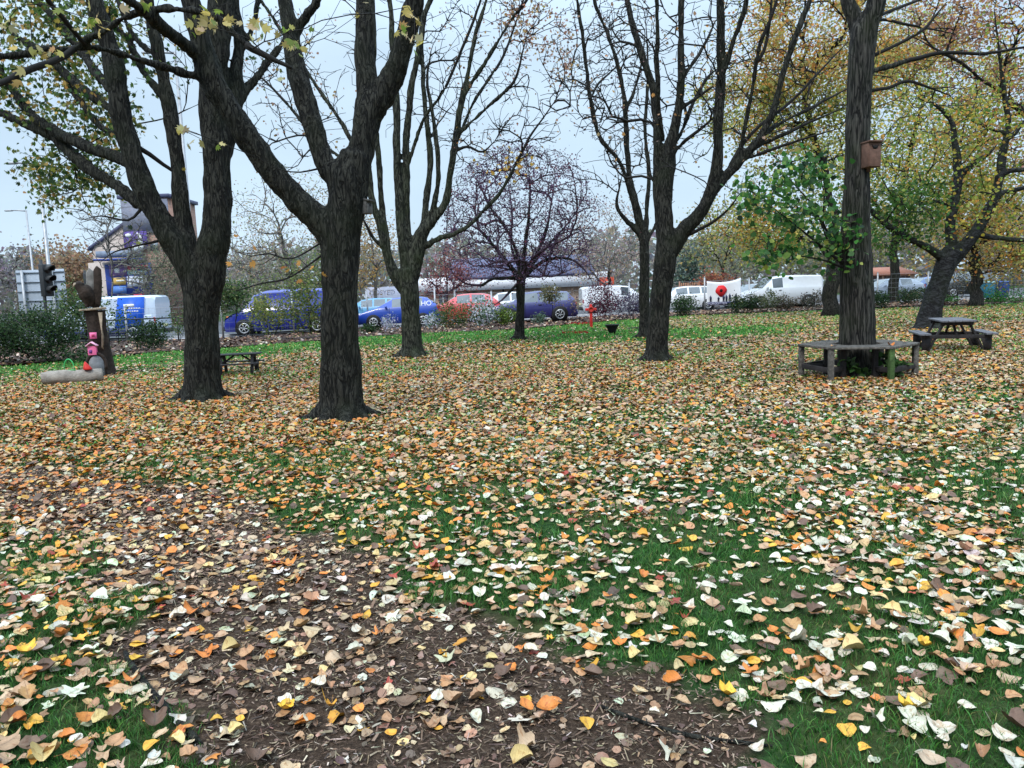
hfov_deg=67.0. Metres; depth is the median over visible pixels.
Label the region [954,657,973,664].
fallen leaf
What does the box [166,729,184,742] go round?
fallen leaf
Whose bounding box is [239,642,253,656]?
fallen leaf
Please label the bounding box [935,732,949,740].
fallen leaf
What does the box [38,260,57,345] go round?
traffic signal
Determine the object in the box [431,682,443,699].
fallen leaf
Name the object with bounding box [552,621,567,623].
fallen leaf
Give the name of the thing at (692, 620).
fallen leaf
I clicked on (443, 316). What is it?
leafy shrub
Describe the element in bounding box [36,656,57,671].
fallen leaf
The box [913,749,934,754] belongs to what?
fallen leaf
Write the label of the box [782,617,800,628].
fallen leaf
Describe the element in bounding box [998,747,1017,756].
fallen leaf
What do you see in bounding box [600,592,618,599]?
fallen leaf
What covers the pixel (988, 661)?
fallen leaf
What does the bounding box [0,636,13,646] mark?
fallen leaf
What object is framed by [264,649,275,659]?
fallen leaf
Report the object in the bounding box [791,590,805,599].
fallen leaf
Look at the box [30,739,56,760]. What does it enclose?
fallen leaf
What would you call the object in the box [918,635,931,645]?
fallen leaf
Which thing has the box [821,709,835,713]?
fallen leaf
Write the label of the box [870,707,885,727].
fallen leaf
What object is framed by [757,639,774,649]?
fallen leaf
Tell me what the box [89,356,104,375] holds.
arched door
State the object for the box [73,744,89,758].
fallen leaf
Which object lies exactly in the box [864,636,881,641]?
fallen leaf
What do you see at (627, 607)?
fallen leaf
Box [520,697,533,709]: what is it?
fallen leaf
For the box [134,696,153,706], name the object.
fallen leaf
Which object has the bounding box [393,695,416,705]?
fallen leaf
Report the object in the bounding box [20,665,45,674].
fallen leaf
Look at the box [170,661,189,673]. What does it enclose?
fallen leaf
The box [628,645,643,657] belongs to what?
fallen leaf
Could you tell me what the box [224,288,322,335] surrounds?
blue van
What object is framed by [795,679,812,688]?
fallen leaf
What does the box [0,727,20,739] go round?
fallen leaf
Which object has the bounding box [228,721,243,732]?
fallen leaf
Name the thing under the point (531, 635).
fallen leaf
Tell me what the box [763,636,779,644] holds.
fallen leaf
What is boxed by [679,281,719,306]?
timber fence
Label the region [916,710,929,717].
fallen leaf
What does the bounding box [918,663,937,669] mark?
fallen leaf
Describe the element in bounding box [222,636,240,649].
fallen leaf
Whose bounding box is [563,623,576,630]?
fallen leaf
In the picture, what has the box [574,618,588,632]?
fallen leaf
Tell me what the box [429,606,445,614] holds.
fallen leaf
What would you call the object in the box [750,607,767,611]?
fallen leaf
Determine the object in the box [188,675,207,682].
fallen leaf
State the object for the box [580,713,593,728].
fallen leaf
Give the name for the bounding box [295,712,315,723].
fallen leaf
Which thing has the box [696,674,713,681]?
fallen leaf
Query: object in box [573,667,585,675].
fallen leaf
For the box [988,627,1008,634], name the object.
fallen leaf
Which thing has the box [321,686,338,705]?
fallen leaf
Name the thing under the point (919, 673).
fallen leaf
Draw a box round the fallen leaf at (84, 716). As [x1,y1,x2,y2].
[76,706,94,721]
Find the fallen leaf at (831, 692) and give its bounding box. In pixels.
[828,690,842,697]
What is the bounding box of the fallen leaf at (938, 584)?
[927,577,943,590]
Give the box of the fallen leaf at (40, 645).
[30,639,49,650]
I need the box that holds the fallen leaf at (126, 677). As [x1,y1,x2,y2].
[123,672,139,683]
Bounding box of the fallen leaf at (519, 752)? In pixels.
[510,744,533,764]
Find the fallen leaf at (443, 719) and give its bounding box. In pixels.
[428,710,450,725]
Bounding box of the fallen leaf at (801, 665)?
[795,654,811,669]
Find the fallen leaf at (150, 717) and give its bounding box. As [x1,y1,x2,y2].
[142,704,166,725]
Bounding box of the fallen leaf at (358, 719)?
[354,715,364,729]
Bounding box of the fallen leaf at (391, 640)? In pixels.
[386,637,402,643]
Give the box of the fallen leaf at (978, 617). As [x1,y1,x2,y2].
[973,612,990,622]
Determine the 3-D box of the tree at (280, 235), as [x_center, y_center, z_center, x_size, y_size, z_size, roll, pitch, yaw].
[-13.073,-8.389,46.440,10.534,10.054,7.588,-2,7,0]
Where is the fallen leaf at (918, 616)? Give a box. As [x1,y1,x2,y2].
[906,612,925,618]
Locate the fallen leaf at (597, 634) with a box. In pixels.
[585,626,607,637]
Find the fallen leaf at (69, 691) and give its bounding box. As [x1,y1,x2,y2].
[61,685,84,696]
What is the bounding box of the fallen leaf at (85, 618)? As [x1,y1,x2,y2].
[73,601,92,622]
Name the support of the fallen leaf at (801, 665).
on the ground at (250, 705)
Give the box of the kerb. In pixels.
[36,295,1023,342]
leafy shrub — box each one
[41,275,111,344]
[219,266,258,331]
[241,288,295,338]
[274,266,321,337]
[428,295,474,327]
[490,302,516,324]
[755,287,782,309]
[773,292,800,309]
[799,289,821,307]
[946,267,969,300]
[981,258,1023,300]
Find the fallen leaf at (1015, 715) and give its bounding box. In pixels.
[1001,707,1023,727]
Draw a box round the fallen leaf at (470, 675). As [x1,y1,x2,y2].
[466,667,476,679]
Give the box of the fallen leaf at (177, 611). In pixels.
[169,601,186,617]
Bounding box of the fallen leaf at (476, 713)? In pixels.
[466,708,481,722]
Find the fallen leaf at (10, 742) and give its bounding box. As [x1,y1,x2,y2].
[0,733,19,749]
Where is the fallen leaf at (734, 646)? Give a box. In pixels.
[729,644,744,649]
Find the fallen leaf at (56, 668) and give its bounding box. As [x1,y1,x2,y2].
[50,666,65,671]
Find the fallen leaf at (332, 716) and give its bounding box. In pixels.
[328,710,344,722]
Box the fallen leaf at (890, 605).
[882,600,901,612]
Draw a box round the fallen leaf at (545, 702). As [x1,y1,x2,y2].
[532,695,558,710]
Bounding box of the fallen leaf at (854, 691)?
[846,687,862,695]
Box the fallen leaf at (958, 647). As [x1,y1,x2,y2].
[945,635,971,653]
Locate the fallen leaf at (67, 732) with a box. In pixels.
[57,727,77,737]
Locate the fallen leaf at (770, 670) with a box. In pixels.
[767,666,783,680]
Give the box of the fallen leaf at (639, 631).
[630,629,643,636]
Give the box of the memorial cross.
[585,304,596,327]
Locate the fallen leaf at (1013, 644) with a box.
[1004,641,1023,648]
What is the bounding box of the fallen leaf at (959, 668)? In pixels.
[950,662,967,670]
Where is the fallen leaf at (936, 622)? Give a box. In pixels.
[928,621,943,626]
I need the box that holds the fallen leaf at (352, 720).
[347,715,365,723]
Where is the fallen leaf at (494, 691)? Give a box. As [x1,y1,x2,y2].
[486,686,504,698]
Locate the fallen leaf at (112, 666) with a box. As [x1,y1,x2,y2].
[109,662,127,670]
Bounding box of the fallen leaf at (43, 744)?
[27,743,49,753]
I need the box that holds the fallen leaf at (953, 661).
[943,657,960,666]
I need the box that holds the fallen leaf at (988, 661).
[986,655,1000,668]
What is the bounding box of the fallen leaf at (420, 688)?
[406,685,429,693]
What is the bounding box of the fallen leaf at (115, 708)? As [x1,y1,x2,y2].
[107,702,124,715]
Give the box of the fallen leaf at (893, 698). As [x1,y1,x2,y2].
[885,696,900,704]
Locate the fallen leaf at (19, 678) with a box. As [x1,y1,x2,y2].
[14,668,36,681]
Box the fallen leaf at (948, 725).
[926,714,956,734]
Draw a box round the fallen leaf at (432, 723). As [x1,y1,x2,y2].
[421,703,442,727]
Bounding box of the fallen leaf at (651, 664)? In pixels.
[643,661,662,671]
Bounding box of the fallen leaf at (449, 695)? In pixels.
[442,690,463,700]
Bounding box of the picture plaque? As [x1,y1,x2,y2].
[89,332,96,338]
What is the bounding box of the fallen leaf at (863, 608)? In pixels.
[854,599,868,613]
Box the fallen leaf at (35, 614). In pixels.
[31,602,49,617]
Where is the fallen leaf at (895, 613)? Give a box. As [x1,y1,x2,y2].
[893,608,910,616]
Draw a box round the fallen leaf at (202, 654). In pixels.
[194,643,212,658]
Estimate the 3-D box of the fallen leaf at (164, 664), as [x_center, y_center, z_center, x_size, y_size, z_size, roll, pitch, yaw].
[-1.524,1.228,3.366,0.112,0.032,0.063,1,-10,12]
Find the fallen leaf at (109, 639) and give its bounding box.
[97,634,112,645]
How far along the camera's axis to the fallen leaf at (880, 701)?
2.86 m
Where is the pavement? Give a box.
[18,297,1016,344]
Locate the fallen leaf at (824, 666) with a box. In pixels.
[815,660,830,674]
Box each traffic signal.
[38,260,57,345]
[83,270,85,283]
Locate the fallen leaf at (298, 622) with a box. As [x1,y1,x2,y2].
[293,618,308,626]
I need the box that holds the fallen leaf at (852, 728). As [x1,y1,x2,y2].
[836,721,856,736]
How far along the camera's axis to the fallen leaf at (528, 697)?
3.04 m
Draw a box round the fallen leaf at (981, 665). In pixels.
[972,663,991,671]
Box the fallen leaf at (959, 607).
[954,603,969,611]
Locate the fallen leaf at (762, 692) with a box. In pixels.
[756,681,775,696]
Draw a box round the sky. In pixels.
[0,0,1023,308]
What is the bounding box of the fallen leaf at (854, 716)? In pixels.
[844,712,863,720]
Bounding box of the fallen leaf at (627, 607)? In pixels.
[621,603,635,609]
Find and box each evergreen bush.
[0,299,86,363]
[0,310,32,361]
[123,316,178,349]
[670,292,700,315]
[726,290,747,312]
[743,291,760,310]
[874,287,895,307]
[892,284,920,303]
[912,287,926,301]
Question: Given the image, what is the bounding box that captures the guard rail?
[72,317,179,345]
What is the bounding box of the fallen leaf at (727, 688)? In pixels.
[719,675,736,694]
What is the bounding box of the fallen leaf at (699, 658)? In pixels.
[692,653,708,659]
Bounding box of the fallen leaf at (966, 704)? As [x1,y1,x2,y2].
[958,699,976,707]
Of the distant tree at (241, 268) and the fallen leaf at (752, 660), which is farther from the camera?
the distant tree at (241, 268)
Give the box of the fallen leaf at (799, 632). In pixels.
[786,624,808,643]
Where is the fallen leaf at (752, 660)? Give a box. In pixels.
[747,656,760,663]
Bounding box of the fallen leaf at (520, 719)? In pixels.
[506,714,531,720]
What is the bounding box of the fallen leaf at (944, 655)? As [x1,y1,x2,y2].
[927,650,948,658]
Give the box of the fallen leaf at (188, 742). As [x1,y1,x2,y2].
[181,739,194,744]
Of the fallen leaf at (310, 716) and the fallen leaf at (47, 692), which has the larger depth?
the fallen leaf at (47, 692)
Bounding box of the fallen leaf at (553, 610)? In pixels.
[549,606,558,614]
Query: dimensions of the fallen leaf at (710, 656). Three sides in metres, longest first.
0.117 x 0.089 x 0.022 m
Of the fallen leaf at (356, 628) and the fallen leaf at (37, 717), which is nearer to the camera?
the fallen leaf at (37, 717)
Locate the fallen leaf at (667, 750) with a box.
[659,739,674,760]
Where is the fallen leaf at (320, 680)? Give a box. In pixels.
[309,671,325,685]
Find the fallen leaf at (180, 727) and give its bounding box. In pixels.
[170,724,193,735]
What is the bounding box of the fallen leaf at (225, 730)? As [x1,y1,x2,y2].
[219,726,233,738]
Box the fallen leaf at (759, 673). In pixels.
[752,668,765,675]
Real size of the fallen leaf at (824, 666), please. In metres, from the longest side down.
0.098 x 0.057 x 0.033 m
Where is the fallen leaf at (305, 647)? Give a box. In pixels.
[291,638,310,656]
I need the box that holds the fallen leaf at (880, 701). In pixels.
[869,690,887,702]
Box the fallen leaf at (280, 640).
[270,637,285,642]
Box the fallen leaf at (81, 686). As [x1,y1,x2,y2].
[73,682,89,692]
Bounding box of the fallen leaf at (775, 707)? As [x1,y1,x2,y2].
[757,700,785,711]
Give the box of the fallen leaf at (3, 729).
[0,716,12,732]
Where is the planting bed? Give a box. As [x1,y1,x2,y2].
[0,297,1023,364]
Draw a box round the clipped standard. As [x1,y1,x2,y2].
[533,280,562,318]
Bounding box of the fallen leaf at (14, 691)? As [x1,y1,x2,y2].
[6,680,30,694]
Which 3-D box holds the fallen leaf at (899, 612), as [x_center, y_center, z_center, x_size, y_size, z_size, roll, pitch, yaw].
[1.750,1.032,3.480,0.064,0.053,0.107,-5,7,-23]
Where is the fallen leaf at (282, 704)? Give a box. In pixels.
[277,698,294,708]
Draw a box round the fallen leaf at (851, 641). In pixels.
[842,633,865,649]
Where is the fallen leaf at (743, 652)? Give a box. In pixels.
[734,648,754,654]
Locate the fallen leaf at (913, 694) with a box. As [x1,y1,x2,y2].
[906,691,929,706]
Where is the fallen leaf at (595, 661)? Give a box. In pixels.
[581,657,598,669]
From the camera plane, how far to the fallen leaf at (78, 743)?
2.74 m
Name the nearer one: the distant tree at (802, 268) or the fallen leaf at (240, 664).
the fallen leaf at (240, 664)
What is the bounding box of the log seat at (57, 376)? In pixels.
[41,368,103,383]
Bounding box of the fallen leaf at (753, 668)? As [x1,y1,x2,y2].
[742,662,762,672]
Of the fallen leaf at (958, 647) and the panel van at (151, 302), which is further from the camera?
the panel van at (151, 302)
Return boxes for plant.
[359,323,380,332]
[380,311,400,330]
[422,312,441,327]
[459,292,500,325]
[530,311,547,323]
[837,349,913,377]
[944,295,959,301]
[984,281,1023,303]
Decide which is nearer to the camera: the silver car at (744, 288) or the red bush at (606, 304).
the red bush at (606, 304)
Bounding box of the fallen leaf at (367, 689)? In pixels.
[361,687,373,693]
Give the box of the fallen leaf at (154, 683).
[149,680,160,689]
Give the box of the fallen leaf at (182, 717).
[169,713,188,723]
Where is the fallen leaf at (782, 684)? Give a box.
[767,678,789,689]
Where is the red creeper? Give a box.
[693,266,741,285]
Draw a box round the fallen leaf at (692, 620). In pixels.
[681,617,698,626]
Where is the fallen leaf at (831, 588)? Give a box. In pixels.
[825,583,843,591]
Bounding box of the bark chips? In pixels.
[0,464,772,767]
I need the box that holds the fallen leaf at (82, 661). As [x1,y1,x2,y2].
[71,657,89,665]
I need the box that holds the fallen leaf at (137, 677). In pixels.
[122,669,139,681]
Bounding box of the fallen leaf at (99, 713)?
[91,708,112,722]
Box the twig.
[597,704,771,746]
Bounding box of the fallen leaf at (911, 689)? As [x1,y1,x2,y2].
[906,685,925,699]
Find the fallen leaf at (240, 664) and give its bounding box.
[232,660,249,669]
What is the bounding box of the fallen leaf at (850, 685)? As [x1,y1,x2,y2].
[836,680,855,690]
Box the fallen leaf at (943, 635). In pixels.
[930,630,952,644]
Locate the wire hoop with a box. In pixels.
[63,359,75,370]
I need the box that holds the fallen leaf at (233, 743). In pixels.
[225,739,238,745]
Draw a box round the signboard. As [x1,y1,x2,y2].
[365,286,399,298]
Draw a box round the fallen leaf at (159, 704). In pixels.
[146,694,164,708]
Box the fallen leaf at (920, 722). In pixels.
[902,716,929,736]
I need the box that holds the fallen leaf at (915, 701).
[910,696,934,707]
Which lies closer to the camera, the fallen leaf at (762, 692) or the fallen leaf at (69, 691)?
the fallen leaf at (762, 692)
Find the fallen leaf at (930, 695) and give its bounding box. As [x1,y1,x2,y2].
[920,688,936,699]
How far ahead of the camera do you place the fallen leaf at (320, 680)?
3.19 m
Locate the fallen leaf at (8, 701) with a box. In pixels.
[1,698,15,711]
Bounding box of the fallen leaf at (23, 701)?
[14,696,34,705]
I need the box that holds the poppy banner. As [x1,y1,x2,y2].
[707,278,740,305]
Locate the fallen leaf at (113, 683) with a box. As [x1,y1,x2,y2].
[105,675,120,687]
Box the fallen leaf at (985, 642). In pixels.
[977,635,998,646]
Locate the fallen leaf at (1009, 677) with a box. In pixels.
[995,668,1020,683]
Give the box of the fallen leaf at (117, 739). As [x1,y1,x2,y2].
[105,731,125,745]
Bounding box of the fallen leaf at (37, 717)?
[26,713,47,723]
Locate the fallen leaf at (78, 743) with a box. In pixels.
[73,733,92,746]
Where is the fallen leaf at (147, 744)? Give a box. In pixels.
[143,739,158,750]
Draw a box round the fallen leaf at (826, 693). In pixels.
[817,685,843,696]
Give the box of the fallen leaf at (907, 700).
[898,686,917,706]
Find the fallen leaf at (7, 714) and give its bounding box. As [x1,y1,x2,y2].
[0,705,31,723]
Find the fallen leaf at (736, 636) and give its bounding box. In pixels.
[728,631,746,642]
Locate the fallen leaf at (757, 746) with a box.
[749,739,764,750]
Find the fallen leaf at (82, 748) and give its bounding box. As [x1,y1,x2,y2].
[54,743,87,759]
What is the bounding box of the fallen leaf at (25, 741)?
[18,729,40,748]
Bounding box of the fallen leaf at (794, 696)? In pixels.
[783,690,803,702]
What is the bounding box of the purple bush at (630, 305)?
[612,287,649,317]
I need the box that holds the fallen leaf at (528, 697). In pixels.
[520,695,531,700]
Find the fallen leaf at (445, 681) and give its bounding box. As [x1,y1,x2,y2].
[439,676,452,686]
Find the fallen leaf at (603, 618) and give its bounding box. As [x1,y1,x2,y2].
[598,615,607,624]
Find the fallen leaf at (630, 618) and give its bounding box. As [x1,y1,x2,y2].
[625,611,642,625]
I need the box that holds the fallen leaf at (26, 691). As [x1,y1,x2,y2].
[18,679,35,698]
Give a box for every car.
[357,298,391,313]
[358,297,440,327]
[439,293,499,322]
[490,291,577,322]
[493,292,525,303]
[670,286,721,309]
[722,283,779,306]
[874,278,925,299]
[905,277,954,298]
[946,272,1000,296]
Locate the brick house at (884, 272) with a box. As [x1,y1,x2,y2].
[837,267,920,292]
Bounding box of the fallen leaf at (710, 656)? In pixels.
[698,651,715,659]
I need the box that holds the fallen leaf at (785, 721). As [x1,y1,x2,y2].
[777,718,797,728]
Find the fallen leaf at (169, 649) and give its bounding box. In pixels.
[164,645,177,652]
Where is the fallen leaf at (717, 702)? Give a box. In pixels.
[712,696,725,706]
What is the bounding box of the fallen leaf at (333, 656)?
[325,650,342,664]
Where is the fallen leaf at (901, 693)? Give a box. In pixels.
[896,690,906,696]
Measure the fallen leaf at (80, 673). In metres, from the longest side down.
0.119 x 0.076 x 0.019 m
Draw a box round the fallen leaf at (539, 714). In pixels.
[534,709,547,717]
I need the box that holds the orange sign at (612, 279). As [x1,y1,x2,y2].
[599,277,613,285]
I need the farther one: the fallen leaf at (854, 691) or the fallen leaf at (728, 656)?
the fallen leaf at (728, 656)
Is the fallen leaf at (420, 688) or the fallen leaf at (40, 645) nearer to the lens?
the fallen leaf at (420, 688)
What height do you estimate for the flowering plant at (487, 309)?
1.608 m
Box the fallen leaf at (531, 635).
[525,632,543,638]
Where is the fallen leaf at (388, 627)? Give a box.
[383,622,394,632]
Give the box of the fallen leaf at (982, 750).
[975,742,989,756]
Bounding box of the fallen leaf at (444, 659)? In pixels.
[434,649,454,661]
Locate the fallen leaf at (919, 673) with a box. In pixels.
[911,669,928,678]
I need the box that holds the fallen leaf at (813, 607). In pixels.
[806,601,824,612]
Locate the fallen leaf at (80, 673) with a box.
[65,665,91,680]
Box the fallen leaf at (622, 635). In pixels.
[619,633,630,638]
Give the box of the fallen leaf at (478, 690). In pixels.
[469,683,485,698]
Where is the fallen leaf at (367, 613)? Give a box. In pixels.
[361,609,370,617]
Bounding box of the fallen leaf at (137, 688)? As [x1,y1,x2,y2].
[124,683,147,694]
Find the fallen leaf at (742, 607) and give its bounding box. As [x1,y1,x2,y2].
[735,604,751,613]
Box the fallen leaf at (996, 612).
[991,608,1002,614]
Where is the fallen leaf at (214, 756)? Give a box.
[204,753,220,760]
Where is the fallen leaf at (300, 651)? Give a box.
[294,635,307,656]
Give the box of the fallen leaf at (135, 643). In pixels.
[130,640,146,646]
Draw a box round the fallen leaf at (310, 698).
[301,695,314,703]
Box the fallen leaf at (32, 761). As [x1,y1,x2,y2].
[27,746,47,767]
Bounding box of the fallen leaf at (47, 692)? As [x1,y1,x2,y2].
[43,686,63,696]
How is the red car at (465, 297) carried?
on the road
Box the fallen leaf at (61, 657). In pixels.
[51,654,66,662]
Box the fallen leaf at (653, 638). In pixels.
[649,634,665,642]
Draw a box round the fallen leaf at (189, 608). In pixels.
[184,600,201,617]
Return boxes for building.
[418,254,607,308]
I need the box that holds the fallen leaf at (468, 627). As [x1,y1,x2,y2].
[460,622,475,633]
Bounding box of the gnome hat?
[83,362,91,369]
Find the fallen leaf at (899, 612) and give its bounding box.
[890,609,907,618]
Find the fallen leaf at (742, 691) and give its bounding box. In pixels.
[729,688,748,701]
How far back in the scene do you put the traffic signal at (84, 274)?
41.28 m
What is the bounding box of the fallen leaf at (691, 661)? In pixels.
[678,655,695,665]
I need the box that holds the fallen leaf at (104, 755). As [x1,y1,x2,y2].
[93,744,113,762]
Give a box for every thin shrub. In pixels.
[53,340,113,362]
[105,299,136,348]
[163,304,183,340]
[563,285,583,317]
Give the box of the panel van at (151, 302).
[44,295,172,342]
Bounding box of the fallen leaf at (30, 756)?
[27,753,44,760]
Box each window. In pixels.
[150,243,158,250]
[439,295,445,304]
[873,276,881,281]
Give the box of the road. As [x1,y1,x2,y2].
[21,288,1023,341]
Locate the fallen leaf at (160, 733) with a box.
[153,727,168,737]
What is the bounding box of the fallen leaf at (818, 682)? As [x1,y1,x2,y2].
[811,678,823,690]
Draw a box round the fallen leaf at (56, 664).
[38,652,65,669]
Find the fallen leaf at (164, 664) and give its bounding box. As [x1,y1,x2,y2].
[150,661,168,668]
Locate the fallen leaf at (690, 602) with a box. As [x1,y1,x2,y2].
[680,598,693,608]
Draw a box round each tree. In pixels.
[0,0,283,401]
[0,0,423,422]
[0,231,65,325]
[0,244,22,312]
[7,227,67,314]
[15,233,93,316]
[72,195,168,295]
[108,219,197,325]
[226,161,383,298]
[226,227,293,310]
[231,0,581,358]
[242,236,368,305]
[357,209,414,297]
[419,241,489,303]
[428,133,606,340]
[550,0,678,337]
[556,222,639,284]
[564,190,653,286]
[577,0,849,362]
[673,240,715,287]
[674,160,784,281]
[683,0,926,315]
[697,212,776,283]
[720,0,1023,378]
[754,204,840,283]
[791,0,1022,301]
[825,0,1023,329]
[871,182,931,275]
[878,0,1023,184]
[882,178,1002,275]
[889,33,1023,305]
[967,185,1023,285]
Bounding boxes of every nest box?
[362,198,374,214]
[861,140,883,171]
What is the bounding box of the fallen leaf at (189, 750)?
[180,744,197,756]
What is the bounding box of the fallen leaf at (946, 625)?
[941,623,959,632]
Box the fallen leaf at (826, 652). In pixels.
[815,647,833,659]
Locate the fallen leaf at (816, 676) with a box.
[809,669,832,682]
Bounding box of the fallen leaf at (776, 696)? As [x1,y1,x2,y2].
[769,694,782,698]
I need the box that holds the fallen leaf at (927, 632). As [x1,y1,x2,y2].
[920,628,933,634]
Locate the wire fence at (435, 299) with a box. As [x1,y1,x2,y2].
[15,271,1021,341]
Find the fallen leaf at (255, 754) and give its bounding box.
[244,746,270,760]
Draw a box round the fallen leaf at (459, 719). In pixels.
[450,715,464,724]
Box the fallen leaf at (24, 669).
[19,667,32,679]
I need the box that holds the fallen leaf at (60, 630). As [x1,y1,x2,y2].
[54,624,72,634]
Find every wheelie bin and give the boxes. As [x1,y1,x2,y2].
[980,281,995,298]
[995,281,1009,297]
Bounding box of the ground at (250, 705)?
[0,275,1023,767]
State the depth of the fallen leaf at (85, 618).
3.77 m
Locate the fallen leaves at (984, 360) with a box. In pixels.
[0,302,1023,767]
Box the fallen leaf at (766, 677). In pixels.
[748,673,774,680]
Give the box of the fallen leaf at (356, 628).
[351,618,364,632]
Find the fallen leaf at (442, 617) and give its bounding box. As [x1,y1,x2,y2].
[429,614,445,621]
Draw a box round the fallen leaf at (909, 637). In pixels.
[903,633,920,646]
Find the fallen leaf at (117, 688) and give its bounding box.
[102,683,132,692]
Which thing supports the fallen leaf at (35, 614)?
on the ground at (250, 705)
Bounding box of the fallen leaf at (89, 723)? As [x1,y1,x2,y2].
[77,711,93,726]
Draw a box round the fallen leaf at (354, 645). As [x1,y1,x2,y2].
[346,640,362,649]
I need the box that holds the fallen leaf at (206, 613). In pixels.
[196,610,209,616]
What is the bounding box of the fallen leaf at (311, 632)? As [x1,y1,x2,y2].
[303,626,319,637]
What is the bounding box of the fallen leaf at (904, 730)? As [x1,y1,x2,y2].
[898,725,909,736]
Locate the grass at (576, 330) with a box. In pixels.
[0,302,1023,767]
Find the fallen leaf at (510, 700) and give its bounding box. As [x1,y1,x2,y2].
[499,697,516,708]
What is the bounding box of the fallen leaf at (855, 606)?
[844,604,859,610]
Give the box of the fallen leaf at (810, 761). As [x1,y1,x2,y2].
[792,754,816,767]
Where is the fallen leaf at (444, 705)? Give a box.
[436,699,448,707]
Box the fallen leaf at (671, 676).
[662,669,686,682]
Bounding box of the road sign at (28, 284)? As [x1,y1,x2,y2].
[15,269,67,346]
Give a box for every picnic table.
[220,352,264,374]
[908,317,998,351]
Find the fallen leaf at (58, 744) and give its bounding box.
[43,741,60,751]
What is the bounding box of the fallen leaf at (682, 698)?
[675,694,690,703]
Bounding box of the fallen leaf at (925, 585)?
[917,580,931,589]
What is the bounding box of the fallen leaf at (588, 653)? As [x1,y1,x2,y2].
[585,650,599,656]
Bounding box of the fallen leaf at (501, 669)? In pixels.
[495,663,511,674]
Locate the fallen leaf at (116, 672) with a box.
[109,668,123,676]
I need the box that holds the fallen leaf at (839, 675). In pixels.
[826,670,844,678]
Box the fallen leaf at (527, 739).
[517,722,542,746]
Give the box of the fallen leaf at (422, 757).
[410,754,425,765]
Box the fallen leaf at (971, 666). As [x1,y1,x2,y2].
[960,661,978,670]
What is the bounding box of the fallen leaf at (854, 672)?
[848,669,867,674]
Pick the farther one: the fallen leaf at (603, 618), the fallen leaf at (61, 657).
the fallen leaf at (603, 618)
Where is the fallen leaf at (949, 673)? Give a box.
[933,666,959,679]
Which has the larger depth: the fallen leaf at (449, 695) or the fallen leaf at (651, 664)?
the fallen leaf at (651, 664)
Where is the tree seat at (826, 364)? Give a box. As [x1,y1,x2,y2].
[798,339,919,380]
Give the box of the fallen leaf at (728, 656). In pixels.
[721,651,737,662]
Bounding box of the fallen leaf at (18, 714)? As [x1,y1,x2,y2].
[11,710,28,721]
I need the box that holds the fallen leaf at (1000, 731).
[985,711,1018,740]
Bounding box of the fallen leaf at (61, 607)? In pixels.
[56,604,73,615]
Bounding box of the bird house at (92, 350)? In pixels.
[85,341,98,354]
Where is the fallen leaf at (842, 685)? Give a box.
[835,681,856,688]
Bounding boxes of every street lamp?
[4,210,33,269]
[5,162,53,318]
[141,51,190,210]
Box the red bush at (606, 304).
[582,274,625,319]
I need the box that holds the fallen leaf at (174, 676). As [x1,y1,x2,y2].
[170,669,188,680]
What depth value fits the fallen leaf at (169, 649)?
3.52 m
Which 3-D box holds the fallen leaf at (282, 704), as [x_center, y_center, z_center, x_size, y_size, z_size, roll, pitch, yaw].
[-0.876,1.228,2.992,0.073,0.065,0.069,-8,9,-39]
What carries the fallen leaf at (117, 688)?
on the ground at (250, 705)
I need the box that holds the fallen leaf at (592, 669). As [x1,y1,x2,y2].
[583,663,601,674]
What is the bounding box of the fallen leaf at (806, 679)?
[795,676,811,683]
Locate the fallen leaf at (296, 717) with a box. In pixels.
[292,709,308,719]
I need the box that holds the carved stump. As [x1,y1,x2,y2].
[72,266,116,375]
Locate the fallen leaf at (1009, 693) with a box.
[1002,689,1021,697]
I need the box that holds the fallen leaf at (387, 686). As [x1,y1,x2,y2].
[384,679,393,694]
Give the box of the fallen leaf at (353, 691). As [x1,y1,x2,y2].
[347,686,360,696]
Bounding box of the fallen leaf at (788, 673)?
[780,668,792,676]
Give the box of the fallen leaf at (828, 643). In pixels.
[822,638,840,646]
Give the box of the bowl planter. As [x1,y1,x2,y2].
[605,324,618,333]
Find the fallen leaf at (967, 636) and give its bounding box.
[962,628,972,640]
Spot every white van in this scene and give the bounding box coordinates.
[578,285,649,313]
[741,275,822,308]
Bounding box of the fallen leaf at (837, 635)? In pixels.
[825,631,842,637]
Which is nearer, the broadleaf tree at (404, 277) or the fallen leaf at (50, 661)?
the fallen leaf at (50, 661)
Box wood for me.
[0,199,1023,322]
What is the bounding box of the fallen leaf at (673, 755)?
[670,752,680,759]
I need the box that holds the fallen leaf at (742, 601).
[732,598,751,604]
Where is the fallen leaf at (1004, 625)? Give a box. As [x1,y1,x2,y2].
[991,620,1010,630]
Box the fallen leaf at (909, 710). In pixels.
[897,705,916,720]
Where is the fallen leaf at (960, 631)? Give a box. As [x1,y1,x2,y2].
[947,627,964,638]
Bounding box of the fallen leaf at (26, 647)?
[16,635,38,651]
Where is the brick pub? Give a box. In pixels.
[87,193,197,324]
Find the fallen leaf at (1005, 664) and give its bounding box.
[991,659,1010,667]
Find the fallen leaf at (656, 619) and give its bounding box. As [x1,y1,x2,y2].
[644,614,660,621]
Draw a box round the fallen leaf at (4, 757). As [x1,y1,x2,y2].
[0,752,15,764]

